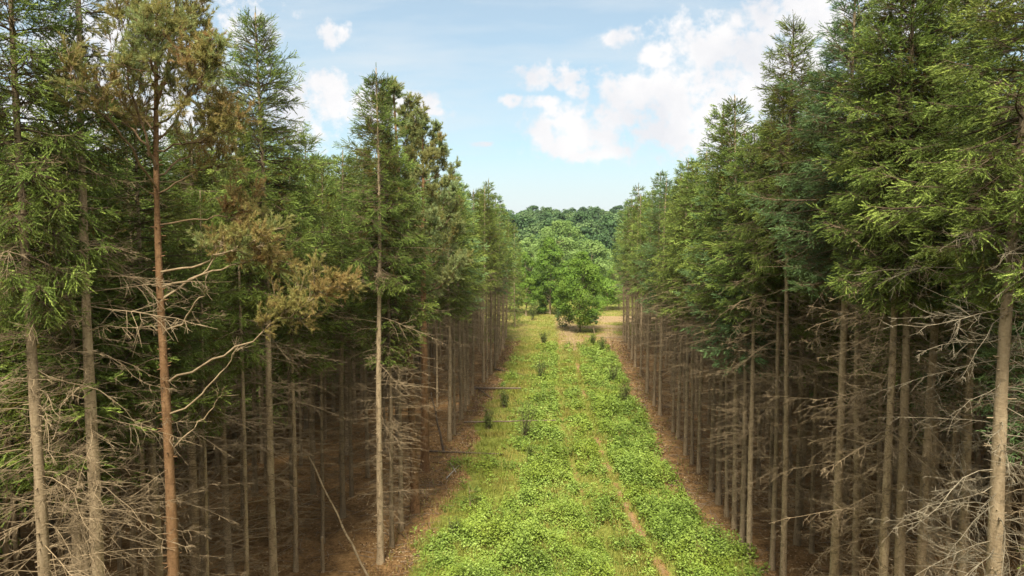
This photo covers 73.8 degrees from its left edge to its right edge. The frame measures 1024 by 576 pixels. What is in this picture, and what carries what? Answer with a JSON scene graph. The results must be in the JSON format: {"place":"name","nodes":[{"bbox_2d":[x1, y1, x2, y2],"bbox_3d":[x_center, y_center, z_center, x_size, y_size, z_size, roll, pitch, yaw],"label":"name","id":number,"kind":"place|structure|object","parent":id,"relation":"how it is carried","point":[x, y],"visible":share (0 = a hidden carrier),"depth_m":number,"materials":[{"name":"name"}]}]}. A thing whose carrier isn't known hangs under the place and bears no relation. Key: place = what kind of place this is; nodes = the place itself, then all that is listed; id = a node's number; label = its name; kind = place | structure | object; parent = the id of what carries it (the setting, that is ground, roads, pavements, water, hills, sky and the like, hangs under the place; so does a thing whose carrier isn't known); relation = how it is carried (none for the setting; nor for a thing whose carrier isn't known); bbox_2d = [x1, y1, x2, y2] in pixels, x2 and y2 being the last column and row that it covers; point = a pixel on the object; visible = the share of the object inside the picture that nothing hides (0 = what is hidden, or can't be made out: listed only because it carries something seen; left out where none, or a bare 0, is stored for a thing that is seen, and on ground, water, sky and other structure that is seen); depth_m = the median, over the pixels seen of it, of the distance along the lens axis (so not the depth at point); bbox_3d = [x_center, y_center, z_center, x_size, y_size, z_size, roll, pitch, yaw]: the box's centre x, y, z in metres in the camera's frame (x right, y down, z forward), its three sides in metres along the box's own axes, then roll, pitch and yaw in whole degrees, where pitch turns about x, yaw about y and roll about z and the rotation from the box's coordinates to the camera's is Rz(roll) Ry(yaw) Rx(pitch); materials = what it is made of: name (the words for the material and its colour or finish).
{"place":"outdoors","nodes":[
{"label":"outdoors","id":0,"kind":"place"},
{"bbox_2d":[0,286,1023,575],"bbox_3d":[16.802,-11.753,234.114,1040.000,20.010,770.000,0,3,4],"label":"ground","id":1,"kind":"structure","parent":0,"point":[346,562],"depth_m":32.41,"materials":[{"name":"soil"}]},
{"bbox_2d":[0,133,62,575],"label":"spruce tree","id":2,"kind":"object","parent":1,"relation":"on","point":[15,542],"visible":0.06,"depth_m":20.50,"materials":[{"name":"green plant"}]},
{"bbox_2d":[0,138,66,575],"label":"spruce tree","id":3,"kind":"object","parent":1,"relation":"on","point":[5,545],"visible":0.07,"depth_m":18.05,"materials":[{"name":"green plant"}]},
{"bbox_2d":[0,127,137,575],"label":"spruce tree","id":4,"kind":"object","parent":1,"relation":"on","point":[60,552],"visible":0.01,"depth_m":20.03,"materials":[{"name":"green plant"}]},
{"bbox_2d":[0,41,155,574],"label":"spruce tree","id":5,"kind":"object","parent":1,"relation":"on","point":[39,326],"visible":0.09,"depth_m":16.57,"materials":[{"name":"green plant"}]},
{"bbox_2d":[0,0,175,575],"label":"spruce tree","id":6,"kind":"object","parent":1,"relation":"on","point":[28,276],"visible":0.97,"depth_m":12.43,"materials":[{"name":"green plant"}]},
{"bbox_2d":[0,99,176,575],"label":"spruce tree","id":7,"kind":"object","parent":1,"relation":"on","point":[83,538],"visible":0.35,"depth_m":14.14,"materials":[{"name":"green plant"}]},
{"bbox_2d":[0,0,225,575],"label":"spruce tree","id":8,"kind":"object","parent":1,"relation":"on","point":[91,418],"visible":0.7,"depth_m":13.49,"materials":[{"name":"green plant"}]},
{"bbox_2d":[0,142,232,575],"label":"spruce tree","id":9,"kind":"object","parent":1,"relation":"on","point":[107,378],"visible":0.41,"depth_m":14.66,"materials":[{"name":"green plant"}]},
{"bbox_2d":[88,165,156,570],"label":"spruce tree","id":10,"kind":"object","parent":1,"relation":"on","point":[119,560],"depth_m":25.30,"materials":[{"name":"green plant"}]},
{"bbox_2d":[52,314,194,510],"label":"broadleaf tree","id":11,"kind":"object","parent":1,"relation":"on","point":[123,488],"depth_m":30.91,"materials":[{"name":"green plant"}]},
{"bbox_2d":[63,185,211,575],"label":"spruce tree","id":12,"kind":"object","parent":1,"relation":"on","point":[132,543],"visible":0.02,"depth_m":22.98,"materials":[{"name":"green plant"}]},
{"bbox_2d":[91,106,199,575],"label":"spruce tree","id":13,"kind":"object","parent":1,"relation":"on","point":[143,480],"visible":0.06,"depth_m":20.51,"materials":[{"name":"green plant"}]},
{"bbox_2d":[34,95,259,575],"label":"spruce tree","id":14,"kind":"object","parent":1,"relation":"on","point":[186,358],"visible":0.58,"depth_m":16.25,"materials":[{"name":"green plant"}]},
{"bbox_2d":[108,120,274,575],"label":"spruce tree","id":15,"kind":"object","parent":1,"relation":"on","point":[183,169],"visible":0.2,"depth_m":21.06,"materials":[{"name":"green plant"}]},
{"bbox_2d":[125,188,276,575],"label":"spruce tree","id":16,"kind":"object","parent":1,"relation":"on","point":[204,407],"visible":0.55,"depth_m":18.23,"materials":[{"name":"green plant"}]},
{"bbox_2d":[129,152,275,575],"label":"spruce tree","id":17,"kind":"object","parent":1,"relation":"on","point":[201,469],"visible":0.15,"depth_m":22.28,"materials":[{"name":"green plant"}]},
{"bbox_2d":[42,0,369,575],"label":"pine tree","id":18,"kind":"object","parent":1,"relation":"on","point":[136,60],"visible":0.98,"depth_m":13.35,"materials":[{"name":"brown plant"}]},
{"bbox_2d":[172,187,288,574],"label":"spruce tree","id":19,"kind":"object","parent":1,"relation":"on","point":[229,567],"visible":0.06,"depth_m":24.82,"materials":[{"name":"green plant"}]},
{"bbox_2d":[170,130,312,575],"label":"spruce tree","id":20,"kind":"object","parent":1,"relation":"on","point":[241,368],"visible":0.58,"depth_m":20.22,"materials":[{"name":"green plant"}]},
{"bbox_2d":[161,6,347,575],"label":"spruce tree","id":21,"kind":"object","parent":1,"relation":"on","point":[282,194],"visible":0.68,"depth_m":20.57,"materials":[{"name":"green plant"}]},
{"bbox_2d":[233,148,276,492],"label":"spruce tree","id":22,"kind":"object","parent":1,"relation":"on","point":[253,457],"visible":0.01,"depth_m":33.18,"materials":[{"name":"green plant"}]},
{"bbox_2d":[236,151,345,572],"bbox_3d":[-8.019,2.873,24.704,4.185,15.578,4.365,1,4,2],"label":"spruce tree","id":23,"kind":"object","parent":1,"relation":"on","point":[313,347],"visible":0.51,"depth_m":24.82,"materials":[{"name":"green plant"}]},
{"bbox_2d":[257,130,325,514],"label":"spruce tree","id":24,"kind":"object","parent":1,"relation":"on","point":[289,436],"visible":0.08,"depth_m":30.16,"materials":[{"name":"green plant"}]},
{"bbox_2d":[281,134,335,494],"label":"spruce tree","id":25,"kind":"object","parent":1,"relation":"on","point":[313,491],"visible":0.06,"depth_m":32.58,"materials":[{"name":"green plant"}]},
{"bbox_2d":[276,154,369,543],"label":"spruce tree","id":26,"kind":"object","parent":1,"relation":"on","point":[329,336],"visible":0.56,"depth_m":27.06,"materials":[{"name":"green plant"}]},
{"bbox_2d":[307,456,368,575],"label":"leaning pole","id":27,"kind":"object","parent":1,"relation":"on","point":[352,544],"visible":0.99,"depth_m":24.52,"materials":[{"name":"brown wood"}]},
{"bbox_2d":[296,150,383,518],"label":"spruce tree","id":28,"kind":"object","parent":1,"relation":"on","point":[341,433],"visible":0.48,"depth_m":29.89,"materials":[{"name":"green plant"}]},
{"bbox_2d":[315,192,387,496],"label":"spruce tree","id":29,"kind":"object","parent":1,"relation":"on","point":[351,486],"visible":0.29,"depth_m":32.56,"materials":[{"name":"green plant"}]},
{"bbox_2d":[332,154,395,477],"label":"spruce tree","id":30,"kind":"object","parent":1,"relation":"on","point":[367,459],"visible":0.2,"depth_m":35.00,"materials":[{"name":"green plant"}]},
{"bbox_2d":[308,64,453,564],"bbox_3d":[-4.620,1.145,25.521,4.761,18.987,5.007,-2,4,-35],"label":"spruce tree","id":31,"kind":"object","parent":1,"relation":"on","point":[364,278],"visible":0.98,"depth_m":25.18,"materials":[{"name":"green plant"}]},
{"bbox_2d":[333,165,442,547],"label":"spruce tree","id":32,"kind":"object","parent":1,"relation":"on","point":[392,362],"visible":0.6,"depth_m":26.78,"materials":[{"name":"green plant"}]},
{"bbox_2d":[342,149,449,531],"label":"spruce tree","id":33,"kind":"object","parent":1,"relation":"on","point":[400,516],"visible":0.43,"depth_m":28.16,"materials":[{"name":"green plant"}]},
{"bbox_2d":[350,75,468,513],"bbox_3d":[-4.682,0.535,30.621,5.393,19.608,5.138,3,5,44],"label":"pine tree","id":34,"kind":"object","parent":1,"relation":"on","point":[412,115],"visible":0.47,"depth_m":30.04,"materials":[{"name":"green plant"}]},
{"bbox_2d":[395,114,473,472],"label":"pine tree","id":35,"kind":"object","parent":1,"relation":"on","point":[457,227],"visible":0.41,"depth_m":35.70,"materials":[{"name":"green plant"}]},
{"bbox_2d":[419,188,487,434],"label":"spruce tree","id":36,"kind":"object","parent":1,"relation":"on","point":[453,351],"visible":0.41,"depth_m":43.34,"materials":[{"name":"green plant"}]},
{"bbox_2d":[420,173,496,440],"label":"spruce tree","id":37,"kind":"object","parent":1,"relation":"on","point":[449,355],"visible":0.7,"depth_m":41.74,"materials":[{"name":"green plant"}]},
{"bbox_2d":[433,169,489,419],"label":"spruce tree","id":38,"kind":"object","parent":1,"relation":"on","point":[460,381],"visible":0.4,"depth_m":47.32,"materials":[{"name":"green plant"}]},
{"bbox_2d":[442,199,491,411],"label":"spruce tree","id":39,"kind":"object","parent":1,"relation":"on","point":[464,367],"visible":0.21,"depth_m":49.75,"materials":[{"name":"green plant"}]},
{"bbox_2d":[442,202,494,403],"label":"spruce tree","id":40,"kind":"object","parent":1,"relation":"on","point":[467,377],"visible":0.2,"depth_m":52.11,"materials":[{"name":"green plant"}]},
{"bbox_2d":[465,190,499,395],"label":"spruce tree","id":41,"kind":"object","parent":1,"relation":"on","point":[476,196],"visible":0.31,"depth_m":54.78,"materials":[{"name":"green plant"}]},
{"bbox_2d":[474,200,505,378],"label":"spruce tree","id":42,"kind":"object","parent":1,"relation":"on","point":[487,328],"visible":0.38,"depth_m":62.59,"materials":[{"name":"green plant"}]},
{"bbox_2d":[471,185,510,381],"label":"spruce tree","id":43,"kind":"object","parent":1,"relation":"on","point":[496,263],"visible":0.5,"depth_m":60.51,"materials":[{"name":"green plant"}]},
{"bbox_2d":[474,178,512,374],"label":"spruce tree","id":44,"kind":"object","parent":1,"relation":"on","point":[490,297],"visible":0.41,"depth_m":64.20,"materials":[{"name":"green plant"}]},
{"bbox_2d":[476,194,517,367],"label":"spruce tree","id":45,"kind":"object","parent":1,"relation":"on","point":[507,265],"visible":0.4,"depth_m":67.70,"materials":[{"name":"green plant"}]},
{"bbox_2d":[481,203,516,359],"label":"spruce tree","id":46,"kind":"object","parent":1,"relation":"on","point":[511,255],"visible":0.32,"depth_m":71.63,"materials":[{"name":"green plant"}]},
{"bbox_2d":[0,101,1023,568],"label":"spruce forest","id":47,"kind":"object","parent":1,"relation":"on","point":[304,397],"visible":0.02,"depth_m":37.69,"materials":[{"name":"green plant"}]},
{"bbox_2d":[507,224,527,326],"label":"spruce tree","id":48,"kind":"object","parent":1,"relation":"on","point":[515,315],"visible":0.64,"depth_m":101.92,"materials":[{"name":"green plant"}]},
{"bbox_2d":[512,251,541,315],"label":"broadleaf tree","id":49,"kind":"object","parent":1,"relation":"on","point":[529,282],"visible":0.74,"depth_m":118.44,"materials":[{"name":"green plant"}]},
{"bbox_2d":[531,237,567,313],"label":"broadleaf tree","id":50,"kind":"object","parent":1,"relation":"on","point":[550,258],"visible":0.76,"depth_m":121.25,"materials":[{"name":"green plant"}]},
{"bbox_2d":[527,220,592,291],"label":"broadleaf tree","id":51,"kind":"object","parent":1,"relation":"on","point":[569,245],"visible":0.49,"depth_m":153.36,"materials":[{"name":"green plant"}]},
{"bbox_2d":[494,205,630,292],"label":"hillside wood","id":52,"kind":"object","parent":1,"relation":"on","point":[596,223],"visible":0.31,"depth_m":234.81,"materials":[{"name":"green plant"}]},
{"bbox_2d":[552,251,607,331],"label":"broadleaf tree","id":53,"kind":"object","parent":1,"relation":"on","point":[588,269],"visible":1,"depth_m":95.00,"materials":[{"name":"green plant"}]},
{"bbox_2d":[410,337,770,575],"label":"bramble undergrowth","id":54,"kind":"object","parent":1,"relation":"on","point":[632,461],"visible":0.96,"depth_m":30.81,"materials":[{"name":"green plant"}]},
{"bbox_2d":[572,239,613,294],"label":"broadleaf tree","id":55,"kind":"object","parent":1,"relation":"on","point":[600,250],"visible":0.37,"depth_m":159.53,"materials":[{"name":"green plant"}]},
{"bbox_2d":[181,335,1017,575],"bbox_3d":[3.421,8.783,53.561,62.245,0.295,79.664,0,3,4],"label":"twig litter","id":56,"kind":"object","parent":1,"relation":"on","point":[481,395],"visible":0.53,"depth_m":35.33,"materials":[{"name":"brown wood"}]},
{"bbox_2d":[593,277,625,309],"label":"broadleaf tree","id":57,"kind":"object","parent":1,"relation":"on","point":[608,290],"visible":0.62,"depth_m":127.84,"materials":[{"name":"green plant"}]},
{"bbox_2d":[608,200,642,348],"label":"spruce tree","id":58,"kind":"object","parent":1,"relation":"on","point":[628,337],"visible":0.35,"depth_m":80.39,"materials":[{"name":"green plant"}]},
{"bbox_2d":[616,198,643,358],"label":"spruce tree","id":59,"kind":"object","parent":1,"relation":"on","point":[624,265],"visible":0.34,"depth_m":73.10,"materials":[{"name":"green plant"}]},
{"bbox_2d":[615,183,650,366],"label":"spruce tree","id":60,"kind":"object","parent":1,"relation":"on","point":[636,298],"visible":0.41,"depth_m":67.88,"materials":[{"name":"green plant"}]},
{"bbox_2d":[617,194,656,375],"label":"spruce tree","id":61,"kind":"object","parent":1,"relation":"on","point":[641,319],"visible":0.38,"depth_m":63.36,"materials":[{"name":"green plant"}]},
{"bbox_2d":[622,189,666,392],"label":"spruce tree","id":62,"kind":"object","parent":1,"relation":"on","point":[636,289],"visible":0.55,"depth_m":55.75,"materials":[{"name":"green plant"}]},
{"bbox_2d":[633,169,672,405],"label":"spruce tree","id":63,"kind":"object","parent":1,"relation":"on","point":[661,174],"visible":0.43,"depth_m":51.09,"materials":[{"name":"green plant"}]},
{"bbox_2d":[630,176,683,415],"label":"spruce tree","id":64,"kind":"object","parent":1,"relation":"on","point":[650,248],"visible":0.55,"depth_m":48.24,"materials":[{"name":"green plant"}]},
{"bbox_2d":[647,175,698,431],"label":"spruce tree","id":65,"kind":"object","parent":1,"relation":"on","point":[670,382],"visible":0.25,"depth_m":43.80,"materials":[{"name":"green plant"}]},
{"bbox_2d":[648,158,708,438],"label":"spruce tree","id":66,"kind":"object","parent":1,"relation":"on","point":[678,412],"visible":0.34,"depth_m":42.39,"materials":[{"name":"green plant"}]},
{"bbox_2d":[645,170,712,455],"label":"spruce tree","id":67,"kind":"object","parent":1,"relation":"on","point":[686,442],"visible":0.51,"depth_m":38.81,"materials":[{"name":"green plant"}]},
{"bbox_2d":[652,157,720,463],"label":"spruce tree","id":68,"kind":"object","parent":1,"relation":"on","point":[681,224],"visible":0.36,"depth_m":37.25,"materials":[{"name":"green plant"}]},
{"bbox_2d":[666,149,732,473],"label":"spruce tree","id":69,"kind":"object","parent":1,"relation":"on","point":[699,438],"visible":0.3,"depth_m":35.95,"materials":[{"name":"green plant"}]},
{"bbox_2d":[673,101,748,492],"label":"spruce tree","id":70,"kind":"object","parent":1,"relation":"on","point":[711,475],"visible":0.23,"depth_m":33.26,"materials":[{"name":"green plant"}]},
{"bbox_2d":[672,140,763,505],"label":"spruce tree","id":71,"kind":"object","parent":1,"relation":"on","point":[718,497],"visible":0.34,"depth_m":31.64,"materials":[{"name":"green plant"}]},
{"bbox_2d":[679,127,774,516],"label":"spruce tree","id":72,"kind":"object","parent":1,"relation":"on","point":[727,481],"visible":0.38,"depth_m":30.23,"materials":[{"name":"green plant"}]},
{"bbox_2d":[680,94,794,529],"bbox_3d":[9.462,1.175,28.756,4.858,18.538,5.122,-2,4,-30],"label":"spruce tree","id":73,"kind":"object","parent":1,"relation":"on","point":[735,503],"visible":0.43,"depth_m":28.56,"materials":[{"name":"green plant"}]},
{"bbox_2d":[690,148,808,546],"bbox_3d":[9.284,2.367,26.987,4.248,16.329,4.568,-3,5,-43],"label":"spruce tree","id":74,"kind":"object","parent":1,"relation":"on","point":[743,501],"visible":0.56,"depth_m":26.97,"materials":[{"name":"green plant"}]},
{"bbox_2d":[694,128,808,558],"bbox_3d":[9.436,2.292,25.456,4.500,16.666,5.617,-1,4,-2],"label":"spruce tree","id":75,"kind":"object","parent":1,"relation":"on","point":[734,270],"visible":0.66,"depth_m":25.64,"materials":[{"name":"green plant"}]},
{"bbox_2d":[729,115,796,488],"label":"spruce tree","id":76,"kind":"object","parent":1,"relation":"on","point":[757,486],"visible":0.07,"depth_m":33.77,"materials":[{"name":"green plant"}]},
{"bbox_2d":[728,167,810,509],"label":"spruce tree","id":77,"kind":"object","parent":1,"relation":"on","point":[770,449],"visible":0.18,"depth_m":31.20,"materials":[{"name":"green plant"}]},
{"bbox_2d":[720,84,845,570],"bbox_3d":[9.789,1.501,24.771,4.795,18.358,4.372,3,5,34],"label":"spruce tree","id":78,"kind":"object","parent":1,"relation":"on","point":[774,492],"visible":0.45,"depth_m":24.62,"materials":[{"name":"green plant"}]},
{"bbox_2d":[711,9,866,575],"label":"spruce tree","id":79,"kind":"object","parent":1,"relation":"on","point":[787,153],"visible":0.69,"depth_m":22.77,"materials":[{"name":"green plant"}]},
{"bbox_2d":[762,72,853,545],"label":"spruce tree","id":80,"kind":"object","parent":1,"relation":"on","point":[797,542],"visible":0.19,"depth_m":27.28,"materials":[{"name":"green plant"}]},
{"bbox_2d":[759,145,862,528],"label":"spruce tree","id":81,"kind":"object","parent":1,"relation":"on","point":[804,448],"visible":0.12,"depth_m":28.74,"materials":[{"name":"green plant"}]},
{"bbox_2d":[764,81,865,553],"bbox_3d":[11.873,1.217,26.192,4.548,18.762,4.573,0,4,-9],"label":"spruce tree","id":82,"kind":"object","parent":1,"relation":"on","point":[812,515],"visible":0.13,"depth_m":26.56,"materials":[{"name":"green plant"}]},
{"bbox_2d":[738,0,919,575],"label":"spruce tree","id":83,"kind":"object","parent":1,"relation":"on","point":[830,184],"visible":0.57,"depth_m":19.20,"materials":[{"name":"green plant"}]},
{"bbox_2d":[811,86,847,511],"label":"spruce tree","id":84,"kind":"object","parent":1,"relation":"on","point":[823,487],"visible":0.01,"depth_m":30.87,"materials":[{"name":"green plant"}]},
{"bbox_2d":[783,114,902,575],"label":"spruce tree","id":85,"kind":"object","parent":1,"relation":"on","point":[823,344],"visible":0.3,"depth_m":23.95,"materials":[{"name":"green plant"}]},
{"bbox_2d":[776,5,921,575],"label":"spruce tree","id":86,"kind":"object","parent":1,"relation":"on","point":[857,547],"visible":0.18,"depth_m":21.93,"materials":[{"name":"green plant"}]},
{"bbox_2d":[821,309,886,529],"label":"spruce tree","id":87,"kind":"object","parent":1,"relation":"on","point":[848,463],"visible":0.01,"depth_m":28.91,"materials":[{"name":"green plant"}]},
{"bbox_2d":[835,109,924,558],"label":"spruce tree","id":88,"kind":"object","parent":1,"relation":"on","point":[878,489],"visible":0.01,"depth_m":26.15,"materials":[{"name":"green plant"}]},
{"bbox_2d":[769,0,1009,575],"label":"spruce tree","id":89,"kind":"object","parent":1,"relation":"on","point":[883,547],"visible":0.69,"depth_m":16.04,"materials":[{"name":"green plant"}]},
{"bbox_2d":[800,0,1015,575],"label":"spruce tree","id":90,"kind":"object","parent":1,"relation":"on","point":[900,552],"visible":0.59,"depth_m":15.81,"materials":[{"name":"green plant"}]},
{"bbox_2d":[826,44,991,575],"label":"spruce tree","id":91,"kind":"object","parent":1,"relation":"on","point":[911,349],"visible":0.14,"depth_m":19.24,"materials":[{"name":"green plant"}]},
{"bbox_2d":[818,0,1023,575],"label":"spruce tree","id":92,"kind":"object","parent":1,"relation":"on","point":[926,481],"visible":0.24,"depth_m":16.80,"materials":[{"name":"green plant"}]},
{"bbox_2d":[842,0,1023,575],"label":"spruce tree","id":93,"kind":"object","parent":1,"relation":"on","point":[999,222],"visible":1,"depth_m":11.84,"materials":[{"name":"green plant"}]},
{"bbox_2d":[844,0,1023,575],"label":"spruce tree","id":94,"kind":"object","parent":1,"relation":"on","point":[967,460],"visible":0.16,"depth_m":16.95,"materials":[{"name":"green plant"}]},
{"bbox_2d":[862,303,1018,575],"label":"spruce tree","id":95,"kind":"object","parent":1,"relation":"on","point":[935,447],"visible":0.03,"depth_m":23.60,"materials":[{"name":"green plant"}]},
{"bbox_2d":[887,111,1020,575],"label":"spruce tree","id":96,"kind":"object","parent":1,"relation":"on","point":[958,405],"visible":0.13,"depth_m":20.04,"materials":[{"name":"green plant"}]},
{"bbox_2d":[944,67,1023,567],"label":"spruce tree","id":97,"kind":"object","parent":1,"relation":"on","point":[988,354],"visible":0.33,"depth_m":14.63,"materials":[{"name":"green plant"}]},
{"bbox_2d":[972,318,997,502],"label":"spruce tree","id":98,"kind":"object","parent":1,"relation":"on","point":[977,427],"depth_m":32.18,"materials":[{"name":"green plant"}]},
{"bbox_2d":[961,50,1023,575],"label":"spruce tree","id":99,"kind":"object","parent":1,"relation":"on","point":[1008,508],"visible":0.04,"depth_m":21.58,"materials":[{"name":"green plant"}]},
{"bbox_2d":[0,0,1023,213],"label":"sky","id":100,"kind":"structure","parent":0,"point":[560,104],"materials":[{"name":"blue"}]},
{"bbox_2d":[368,306,759,575],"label":"grass","id":101,"kind":"structure","parent":0,"point":[519,368],"depth_m":40.34,"materials":[{"name":"green plant"}]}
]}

